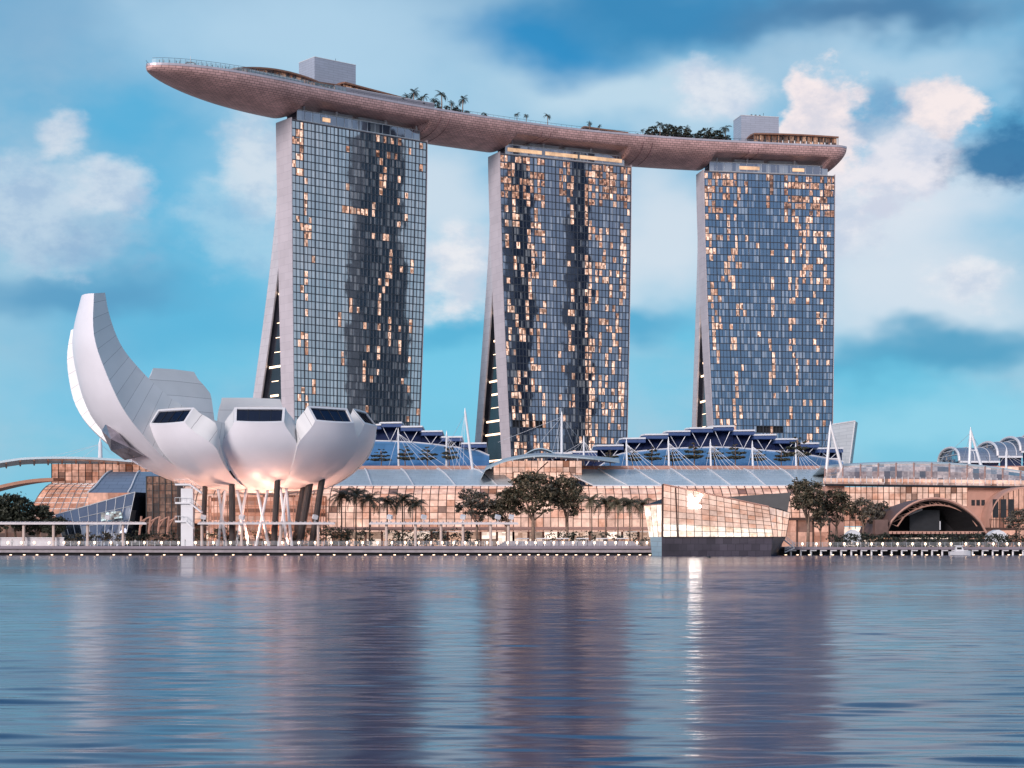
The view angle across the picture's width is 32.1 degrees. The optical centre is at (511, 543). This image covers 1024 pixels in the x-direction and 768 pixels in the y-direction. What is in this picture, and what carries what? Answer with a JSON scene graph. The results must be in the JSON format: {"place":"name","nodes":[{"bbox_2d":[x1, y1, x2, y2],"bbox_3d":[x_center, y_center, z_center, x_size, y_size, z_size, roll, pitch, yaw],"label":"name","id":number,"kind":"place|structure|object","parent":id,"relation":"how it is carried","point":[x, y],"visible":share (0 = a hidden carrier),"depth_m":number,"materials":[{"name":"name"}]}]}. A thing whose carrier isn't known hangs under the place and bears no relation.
{"place":"outdoors","nodes":[
{"label":"outdoors","id":0,"kind":"place"},
{"bbox_2d":[0,457,158,519],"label":"tiered glass hall","id":1,"kind":"structure","parent":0,"point":[77,482],"depth_m":565.00,"materials":[{"name":"glass"}]},
{"bbox_2d":[15,438,110,465],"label":"cable mast","id":2,"kind":"object","parent":1,"relation":"on","point":[100,455],"visible":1,"depth_m":584.38,"materials":[{"name":"white metal"}]},
{"bbox_2d":[0,546,650,548],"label":"promenade","id":3,"kind":"structure","parent":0,"point":[325,547],"depth_m":439.80,"materials":[{"name":"concrete"}]},
{"bbox_2d":[0,537,64,545],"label":"wall","id":4,"kind":"structure","parent":3,"relation":"on","point":[31,539],"depth_m":449.30,"materials":[{"name":"white metal"}]},
{"bbox_2d":[0,521,148,545],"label":"pergola","id":5,"kind":"object","parent":3,"relation":"on","point":[54,523],"visible":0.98,"depth_m":447.02,"materials":[{"name":"metal"}]},
{"bbox_2d":[175,479,202,545],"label":"stair tower","id":6,"kind":"structure","parent":3,"relation":"on","point":[188,506],"depth_m":446.80,"materials":[{"name":"white metal"}]},
{"bbox_2d":[197,521,335,545],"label":"pergola","id":7,"kind":"object","parent":3,"relation":"on","point":[242,523],"visible":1,"depth_m":447.02,"materials":[{"name":"metal"}]},
{"bbox_2d":[0,541,650,545],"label":"railing","id":8,"kind":"object","parent":3,"relation":"on","point":[323,543],"visible":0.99,"depth_m":440.51,"materials":[{"name":"metal"}]},
{"bbox_2d":[369,521,517,545],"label":"pergola","id":9,"kind":"object","parent":3,"relation":"on","point":[415,524],"visible":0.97,"depth_m":447.02,"materials":[{"name":"metal"}]},
{"bbox_2d":[0,555,1023,767],"bbox_3d":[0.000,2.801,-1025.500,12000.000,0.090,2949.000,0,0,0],"label":"bay water","id":10,"kind":"structure","parent":0,"point":[476,661],"depth_m":42.37,"materials":[{"name":"blue liquid"}]},
{"bbox_2d":[643,484,790,555],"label":"crystal pavilion","id":11,"kind":"structure","parent":10,"relation":"in","point":[681,521],"depth_m":422.68,"materials":[{"name":"grey"}]},
{"bbox_2d":[663,523,772,536],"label":"shop window","id":12,"kind":"structure","parent":11,"relation":"in","point":[721,532],"depth_m":421.84,"materials":[{"name":"grey"}]},
{"bbox_2d":[948,542,970,555],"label":"motor boat","id":13,"kind":"object","parent":10,"relation":"on","point":[959,550],"visible":0.93,"depth_m":432.31,"materials":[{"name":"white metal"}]},
{"bbox_2d":[0,0,1023,526],"label":"sky","id":14,"kind":"structure","parent":0,"point":[142,192],"materials":[{"name":"blue"}]},
{"bbox_2d":[733,113,778,141],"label":"lift house","id":15,"kind":"structure","parent":0,"point":[745,127],"depth_m":898.56,"materials":[{"name":"metal"}]},
{"bbox_2d":[776,546,950,554],"bbox_3d":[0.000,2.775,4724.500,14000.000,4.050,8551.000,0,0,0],"label":"ground","id":16,"kind":"structure","parent":0,"point":[778,553],"depth_m":533.45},
{"bbox_2d":[0,496,20,531],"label":"dark tree","id":17,"kind":"object","parent":16,"relation":"on","point":[2,515],"visible":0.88,"depth_m":484.82,"materials":[{"name":"green plant"}]},
{"bbox_2d":[0,491,36,536],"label":"dark tree","id":18,"kind":"object","parent":16,"relation":"on","point":[18,502],"visible":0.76,"depth_m":487.27,"materials":[{"name":"green plant"}]},
{"bbox_2d":[0,525,61,536],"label":"shop row","id":19,"kind":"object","parent":16,"relation":"on","point":[6,533],"visible":0.08,"depth_m":540.00,"materials":[{"name":"brown"}]},
{"bbox_2d":[0,525,61,536],"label":"shop window","id":20,"kind":"structure","parent":19,"relation":"in","point":[10,533],"depth_m":539.94,"materials":[{"name":"brown"}]},
{"bbox_2d":[18,503,60,536],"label":"dark tree","id":21,"kind":"object","parent":16,"relation":"on","point":[41,512],"visible":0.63,"depth_m":492.21,"materials":[{"name":"green plant"}]},
{"bbox_2d":[40,516,69,536],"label":"dark tree","id":22,"kind":"object","parent":16,"relation":"on","point":[59,529],"visible":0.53,"depth_m":486.60,"materials":[{"name":"green plant"}]},
{"bbox_2d":[64,531,130,545],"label":"hedge","id":23,"kind":"object","parent":16,"relation":"on","point":[105,537],"visible":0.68,"depth_m":461.90,"materials":[{"name":"green plant"}]},
{"bbox_2d":[55,492,145,545],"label":"glass tent","id":24,"kind":"object","parent":16,"relation":"on","point":[128,507],"visible":0.57,"depth_m":496.43,"materials":[{"name":"blue"}]},
{"bbox_2d":[138,476,182,545],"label":"lattice block","id":25,"kind":"structure","parent":16,"relation":"on","point":[163,511],"depth_m":500.00,"materials":[{"name":"grey"}]},
{"bbox_2d":[121,528,208,545],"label":"hedge","id":26,"kind":"object","parent":16,"relation":"on","point":[146,534],"visible":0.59,"depth_m":458.32,"materials":[{"name":"green plant"}]},
{"bbox_2d":[67,293,376,545],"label":"lotus museum","id":27,"kind":"structure","parent":16,"relation":"on","point":[265,455],"depth_m":446.23,"materials":[{"name":"white metal"}]},
{"bbox_2d":[206,527,249,545],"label":"hedge","id":28,"kind":"object","parent":16,"relation":"on","point":[213,534],"visible":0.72,"depth_m":457.55,"materials":[{"name":"green plant"}]},
{"bbox_2d":[243,528,310,545],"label":"hedge","id":29,"kind":"object","parent":16,"relation":"on","point":[269,535],"visible":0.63,"depth_m":458.57,"materials":[{"name":"green plant"}]},
{"bbox_2d":[0,553,651,554],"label":"quay wall","id":30,"kind":"structure","parent":16,"relation":"on","point":[325,553],"depth_m":442.50,"materials":[{"name":"concrete"}]},
{"bbox_2d":[0,549,651,552],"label":"quay ledge","id":31,"kind":"object","parent":30,"relation":"on","point":[325,550],"visible":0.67,"depth_m":440.50,"materials":[{"name":"concrete"}]},
{"bbox_2d":[253,106,427,428],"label":"hotel tower","id":32,"kind":"structure","parent":16,"relation":"on","point":[343,323],"depth_m":797.61,"materials":[{"name":"grey glass"}]},
{"bbox_2d":[146,57,846,171],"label":"roof deck","id":33,"kind":"structure","parent":32,"relation":"on","point":[260,95],"depth_m":828.39,"materials":[{"name":"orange metal"}]},
{"bbox_2d":[250,70,302,82],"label":"deck wall","id":34,"kind":"structure","parent":33,"relation":"on","point":[258,72],"depth_m":760.91,"materials":[{"name":"glass"}]},
{"bbox_2d":[232,67,340,88],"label":"deck canopy","id":35,"kind":"object","parent":33,"relation":"on","point":[292,75],"visible":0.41,"depth_m":772.42,"materials":[{"name":"orange metal"}]},
{"bbox_2d":[299,56,355,83],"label":"lift house","id":36,"kind":"structure","parent":33,"relation":"on","point":[325,70],"depth_m":796.61,"materials":[{"name":"metal"}]},
{"bbox_2d":[337,82,401,96],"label":"deck canopy","id":37,"kind":"object","parent":33,"relation":"on","point":[349,85],"visible":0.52,"depth_m":796.39,"materials":[{"name":"orange metal"}]},
{"bbox_2d":[335,85,433,106],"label":"deck wall","id":38,"kind":"structure","parent":33,"relation":"on","point":[347,89],"depth_m":798.30,"materials":[{"name":"white metal"}]},
{"bbox_2d":[659,124,679,135],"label":"deck tree","id":39,"kind":"object","parent":33,"relation":"on","point":[668,126],"visible":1,"depth_m":873.48,"materials":[{"name":"green plant"}]},
{"bbox_2d":[747,133,838,144],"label":"deck canopy","id":40,"kind":"object","parent":33,"relation":"on","point":[792,138],"visible":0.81,"depth_m":890.96,"materials":[{"name":"orange metal"}]},
{"bbox_2d":[328,488,356,545],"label":"palm tree","id":41,"kind":"object","parent":16,"relation":"on","point":[341,495],"visible":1,"depth_m":489.88,"materials":[{"name":"green plant"}]},
{"bbox_2d":[320,525,375,545],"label":"hedge","id":42,"kind":"object","parent":16,"relation":"on","point":[340,534],"visible":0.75,"depth_m":458.42,"materials":[{"name":"green plant"}]},
{"bbox_2d":[183,466,513,545],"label":"shopping arcade","id":43,"kind":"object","parent":16,"relation":"on","point":[436,489],"visible":0.4,"depth_m":564.04,"materials":[{"name":"grey"}]},
{"bbox_2d":[370,449,390,465],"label":"terrace tree","id":44,"kind":"object","parent":43,"relation":"on","point":[381,459],"visible":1,"depth_m":608.22,"materials":[{"name":"green plant"}]},
{"bbox_2d":[397,446,414,465],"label":"terrace tree","id":45,"kind":"object","parent":43,"relation":"on","point":[405,454],"visible":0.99,"depth_m":608.22,"materials":[{"name":"green plant"}]},
{"bbox_2d":[389,428,449,469],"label":"cable mast","id":46,"kind":"object","parent":43,"relation":"on","point":[398,448],"visible":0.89,"depth_m":609.61,"materials":[{"name":"white metal"}]},
{"bbox_2d":[362,422,488,465],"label":"stepped roof","id":47,"kind":"structure","parent":43,"relation":"on","point":[421,437],"depth_m":629.40,"materials":[{"name":"glass"}]},
{"bbox_2d":[416,447,437,465],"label":"terrace tree","id":48,"kind":"object","parent":43,"relation":"on","point":[428,458],"visible":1,"depth_m":608.17,"materials":[{"name":"green plant"}]},
{"bbox_2d":[441,444,458,465],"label":"terrace tree","id":49,"kind":"object","parent":43,"relation":"on","point":[449,457],"visible":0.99,"depth_m":608.16,"materials":[{"name":"green plant"}]},
{"bbox_2d":[428,431,479,469],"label":"cable mast","id":50,"kind":"object","parent":43,"relation":"on","point":[446,460],"visible":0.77,"depth_m":609.62,"materials":[{"name":"white metal"}]},
{"bbox_2d":[449,409,473,468],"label":"cable mast","id":51,"kind":"object","parent":43,"relation":"on","point":[468,439],"visible":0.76,"depth_m":604.71,"materials":[{"name":"white metal"}]},
{"bbox_2d":[345,486,368,545],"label":"palm tree","id":52,"kind":"object","parent":16,"relation":"on","point":[357,492],"visible":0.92,"depth_m":493.87,"materials":[{"name":"green plant"}]},
{"bbox_2d":[355,491,383,545],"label":"palm tree","id":53,"kind":"object","parent":16,"relation":"on","point":[367,497],"visible":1,"depth_m":491.30,"materials":[{"name":"green plant"}]},
{"bbox_2d":[376,495,399,521],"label":"palm tree","id":54,"kind":"object","parent":16,"relation":"on","point":[385,501],"visible":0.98,"depth_m":495.89,"materials":[{"name":"green plant"}]},
{"bbox_2d":[390,492,415,536],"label":"palm tree","id":55,"kind":"object","parent":16,"relation":"on","point":[400,499],"visible":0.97,"depth_m":493.37,"materials":[{"name":"green plant"}]},
{"bbox_2d":[380,526,431,545],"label":"hedge","id":56,"kind":"object","parent":16,"relation":"on","point":[403,537],"visible":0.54,"depth_m":459.89,"materials":[{"name":"green plant"}]},
{"bbox_2d":[403,497,427,521],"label":"palm tree","id":57,"kind":"object","parent":16,"relation":"on","point":[414,504],"visible":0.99,"depth_m":491.31,"materials":[{"name":"green plant"}]},
{"bbox_2d":[420,526,480,545],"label":"hedge","id":58,"kind":"object","parent":16,"relation":"on","point":[467,537],"visible":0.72,"depth_m":458.67,"materials":[{"name":"green plant"}]},
{"bbox_2d":[455,488,496,545],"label":"broadleaf tree","id":59,"kind":"object","parent":16,"relation":"on","point":[474,498],"visible":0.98,"depth_m":497.90,"materials":[{"name":"green plant"}]},
{"bbox_2d":[487,487,525,540],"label":"broadleaf tree","id":60,"kind":"object","parent":16,"relation":"on","point":[500,507],"visible":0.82,"depth_m":500.63,"materials":[{"name":"green plant"}]},
{"bbox_2d":[495,469,569,540],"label":"broadleaf tree","id":61,"kind":"object","parent":16,"relation":"on","point":[527,482],"visible":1,"depth_m":497.73,"materials":[{"name":"green plant"}]},
{"bbox_2d":[480,448,619,540],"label":"glass hall","id":62,"kind":"structure","parent":16,"relation":"on","point":[545,523],"depth_m":576.45,"materials":[{"name":"grey"}]},
{"bbox_2d":[499,411,588,458],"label":"cable mast","id":63,"kind":"object","parent":62,"relation":"on","point":[561,438],"visible":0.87,"depth_m":599.85,"materials":[{"name":"white metal"}]},
{"bbox_2d":[475,140,631,485],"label":"hotel tower","id":64,"kind":"structure","parent":16,"relation":"on","point":[556,336],"depth_m":861.57,"materials":[{"name":"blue glass"}]},
{"bbox_2d":[548,473,585,540],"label":"broadleaf tree","id":65,"kind":"object","parent":16,"relation":"on","point":[570,485],"visible":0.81,"depth_m":503.94,"materials":[{"name":"green plant"}]},
{"bbox_2d":[498,538,639,545],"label":"event plaza step","id":66,"kind":"object","parent":16,"relation":"on","point":[569,541],"visible":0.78,"depth_m":451.96,"materials":[{"name":"concrete"}]},
{"bbox_2d":[578,493,603,538],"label":"palm tree","id":67,"kind":"object","parent":16,"relation":"on","point":[589,505],"visible":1,"depth_m":493.25,"materials":[{"name":"green plant"}]},
{"bbox_2d":[543,529,648,545],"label":"hedge","id":68,"kind":"object","parent":16,"relation":"on","point":[594,537],"visible":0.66,"depth_m":469.77,"materials":[{"name":"green plant"}]},
{"bbox_2d":[594,495,617,539],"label":"palm tree","id":69,"kind":"object","parent":16,"relation":"on","point":[605,501],"visible":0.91,"depth_m":497.81,"materials":[{"name":"green plant"}]},
{"bbox_2d":[605,496,631,540],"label":"palm tree","id":70,"kind":"object","parent":16,"relation":"on","point":[617,504],"visible":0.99,"depth_m":495.38,"materials":[{"name":"green plant"}]},
{"bbox_2d":[620,496,641,540],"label":"palm tree","id":71,"kind":"object","parent":16,"relation":"on","point":[632,503],"visible":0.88,"depth_m":499.31,"materials":[{"name":"green plant"}]},
{"bbox_2d":[633,498,652,544],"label":"palm tree","id":72,"kind":"object","parent":16,"relation":"on","point":[643,502],"visible":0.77,"depth_m":501.47,"materials":[{"name":"green plant"}]},
{"bbox_2d":[571,466,823,545],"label":"shopping arcade","id":73,"kind":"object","parent":16,"relation":"on","point":[630,482],"visible":0.4,"depth_m":574.35,"materials":[{"name":"grey"}]},
{"bbox_2d":[642,446,662,465],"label":"terrace tree","id":74,"kind":"object","parent":73,"relation":"on","point":[651,459],"visible":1,"depth_m":608.02,"materials":[{"name":"green plant"}]},
{"bbox_2d":[662,449,682,465],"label":"terrace tree","id":75,"kind":"object","parent":73,"relation":"on","point":[673,455],"visible":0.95,"depth_m":608.31,"materials":[{"name":"green plant"}]},
{"bbox_2d":[664,437,697,468],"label":"cable mast","id":76,"kind":"object","parent":73,"relation":"on","point":[668,447],"visible":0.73,"depth_m":605.67,"materials":[{"name":"white metal"}]},
{"bbox_2d":[680,442,705,465],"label":"terrace tree","id":77,"kind":"object","parent":73,"relation":"on","point":[694,452],"visible":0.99,"depth_m":607.57,"materials":[{"name":"green plant"}]},
{"bbox_2d":[544,425,843,465],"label":"stepped roof","id":78,"kind":"structure","parent":73,"relation":"on","point":[723,438],"depth_m":629.93,"materials":[{"name":"glass"}]},
{"bbox_2d":[706,445,724,465],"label":"terrace tree","id":79,"kind":"object","parent":73,"relation":"on","point":[716,453],"visible":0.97,"depth_m":607.88,"materials":[{"name":"green plant"}]},
{"bbox_2d":[724,444,746,464],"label":"terrace tree","id":80,"kind":"object","parent":73,"relation":"on","point":[735,456],"visible":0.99,"depth_m":607.67,"materials":[{"name":"green plant"}]},
{"bbox_2d":[750,448,766,465],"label":"terrace tree","id":81,"kind":"object","parent":73,"relation":"on","point":[759,455],"visible":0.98,"depth_m":608.34,"materials":[{"name":"green plant"}]},
{"bbox_2d":[774,449,790,465],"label":"terrace tree","id":82,"kind":"object","parent":73,"relation":"on","point":[781,459],"visible":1,"depth_m":608.22,"materials":[{"name":"green plant"}]},
{"bbox_2d":[783,437,810,465],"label":"terrace tree","id":83,"kind":"object","parent":73,"relation":"on","point":[798,447],"visible":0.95,"depth_m":608.05,"materials":[{"name":"green plant"}]},
{"bbox_2d":[813,421,846,486],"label":"cable mast","id":84,"kind":"object","parent":73,"relation":"on","point":[830,432],"visible":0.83,"depth_m":554.66,"materials":[{"name":"white metal"}]},
{"bbox_2d":[692,158,834,447],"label":"hotel tower","id":85,"kind":"structure","parent":16,"relation":"on","point":[764,332],"depth_m":893.41,"materials":[{"name":"blue glass"}]},
{"bbox_2d":[781,518,830,546],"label":"shop row","id":86,"kind":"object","parent":16,"relation":"on","point":[797,530],"visible":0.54,"depth_m":520.00,"materials":[{"name":"brown"}]},
{"bbox_2d":[782,520,827,546],"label":"shop window","id":87,"kind":"structure","parent":86,"relation":"in","point":[802,525],"depth_m":520.02,"materials":[{"name":"grey"}]},
{"bbox_2d":[786,477,827,546],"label":"broadleaf tree","id":88,"kind":"object","parent":16,"relation":"on","point":[806,498],"visible":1,"depth_m":495.92,"materials":[{"name":"green plant"}]},
{"bbox_2d":[812,510,830,546],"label":"broadleaf tree","id":89,"kind":"object","parent":16,"relation":"on","point":[820,520],"visible":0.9,"depth_m":499.02,"materials":[{"name":"green plant"}]},
{"bbox_2d":[817,487,856,535],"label":"broadleaf tree","id":90,"kind":"object","parent":16,"relation":"on","point":[838,497],"visible":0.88,"depth_m":504.72,"materials":[{"name":"green plant"}]},
{"bbox_2d":[849,496,875,544],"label":"broadleaf tree","id":91,"kind":"object","parent":16,"relation":"on","point":[867,511],"visible":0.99,"depth_m":503.81,"materials":[{"name":"green plant"}]},
{"bbox_2d":[825,531,929,546],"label":"hedge","id":92,"kind":"object","parent":16,"relation":"on","point":[872,539],"visible":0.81,"depth_m":451.24,"materials":[{"name":"green plant"}]},
{"bbox_2d":[869,501,889,546],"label":"broadleaf tree","id":93,"kind":"object","parent":16,"relation":"on","point":[880,512],"visible":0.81,"depth_m":505.70,"materials":[{"name":"green plant"}]},
{"bbox_2d":[780,549,1021,554],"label":"pier wall","id":94,"kind":"structure","parent":16,"relation":"on","point":[898,552],"depth_m":447.00,"materials":[{"name":"concrete"}]},
{"bbox_2d":[780,547,1023,549],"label":"pier deck","id":95,"kind":"structure","parent":94,"relation":"on","point":[904,548],"depth_m":441.00,"materials":[{"name":"concrete"}]},
{"bbox_2d":[793,542,1023,546],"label":"railing","id":96,"kind":"object","parent":95,"relation":"on","point":[929,543],"visible":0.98,"depth_m":441.71,"materials":[{"name":"metal"}]},
{"bbox_2d":[812,461,1023,545],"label":"canopy wing","id":97,"kind":"structure","parent":16,"relation":"on","point":[973,488],"depth_m":539.00,"materials":[{"name":"stone"}]},
{"bbox_2d":[831,420,857,463],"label":"fan screen","id":98,"kind":"object","parent":97,"relation":"on","point":[845,434],"visible":0.68,"depth_m":690.00,"materials":[{"name":"white metal"}]},
{"bbox_2d":[939,427,988,464],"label":"cable mast","id":99,"kind":"object","parent":97,"relation":"on","point":[971,439],"visible":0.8,"depth_m":574.65,"materials":[{"name":"white metal"}]},
{"bbox_2d":[937,435,1023,470],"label":"vaulted hall","id":100,"kind":"structure","parent":97,"relation":"on","point":[994,453],"depth_m":641.50,"materials":[{"name":"white metal"}]},
{"bbox_2d":[859,497,986,544],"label":"archway","id":101,"kind":"object","parent":16,"relation":"on","point":[935,516],"visible":0.91,"depth_m":504.90,"materials":[{"name":"orange metal"}]},
{"bbox_2d":[918,531,1023,546],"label":"hedge","id":102,"kind":"object","parent":16,"relation":"on","point":[981,537],"visible":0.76,"depth_m":450.88,"materials":[{"name":"green plant"}]},
{"bbox_2d":[963,528,1023,546],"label":"shop row","id":103,"kind":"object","parent":16,"relation":"on","point":[1011,531],"visible":0.22,"depth_m":524.00,"materials":[{"name":"brown"}]},
{"bbox_2d":[963,530,1023,546],"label":"shop window","id":104,"kind":"structure","parent":103,"relation":"in","point":[1011,532],"depth_m":523.97,"materials":[{"name":"grey"}]},
{"bbox_2d":[981,487,1023,527],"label":"arched glass hall","id":105,"kind":"structure","parent":16,"relation":"on","point":[999,505],"depth_m":528.00,"materials":[{"name":"grey"}]},
{"bbox_2d":[993,499,998,517],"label":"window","id":106,"kind":"structure","parent":105,"relation":"in","point":[996,508],"depth_m":527.44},
{"bbox_2d":[1000,499,1005,517],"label":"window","id":107,"kind":"structure","parent":105,"relation":"in","point":[1002,501],"depth_m":527.44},
{"bbox_2d":[1000,508,1023,546],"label":"broadleaf tree","id":108,"kind":"object","parent":16,"relation":"on","point":[1015,513],"visible":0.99,"depth_m":499.32,"materials":[{"name":"green plant"}]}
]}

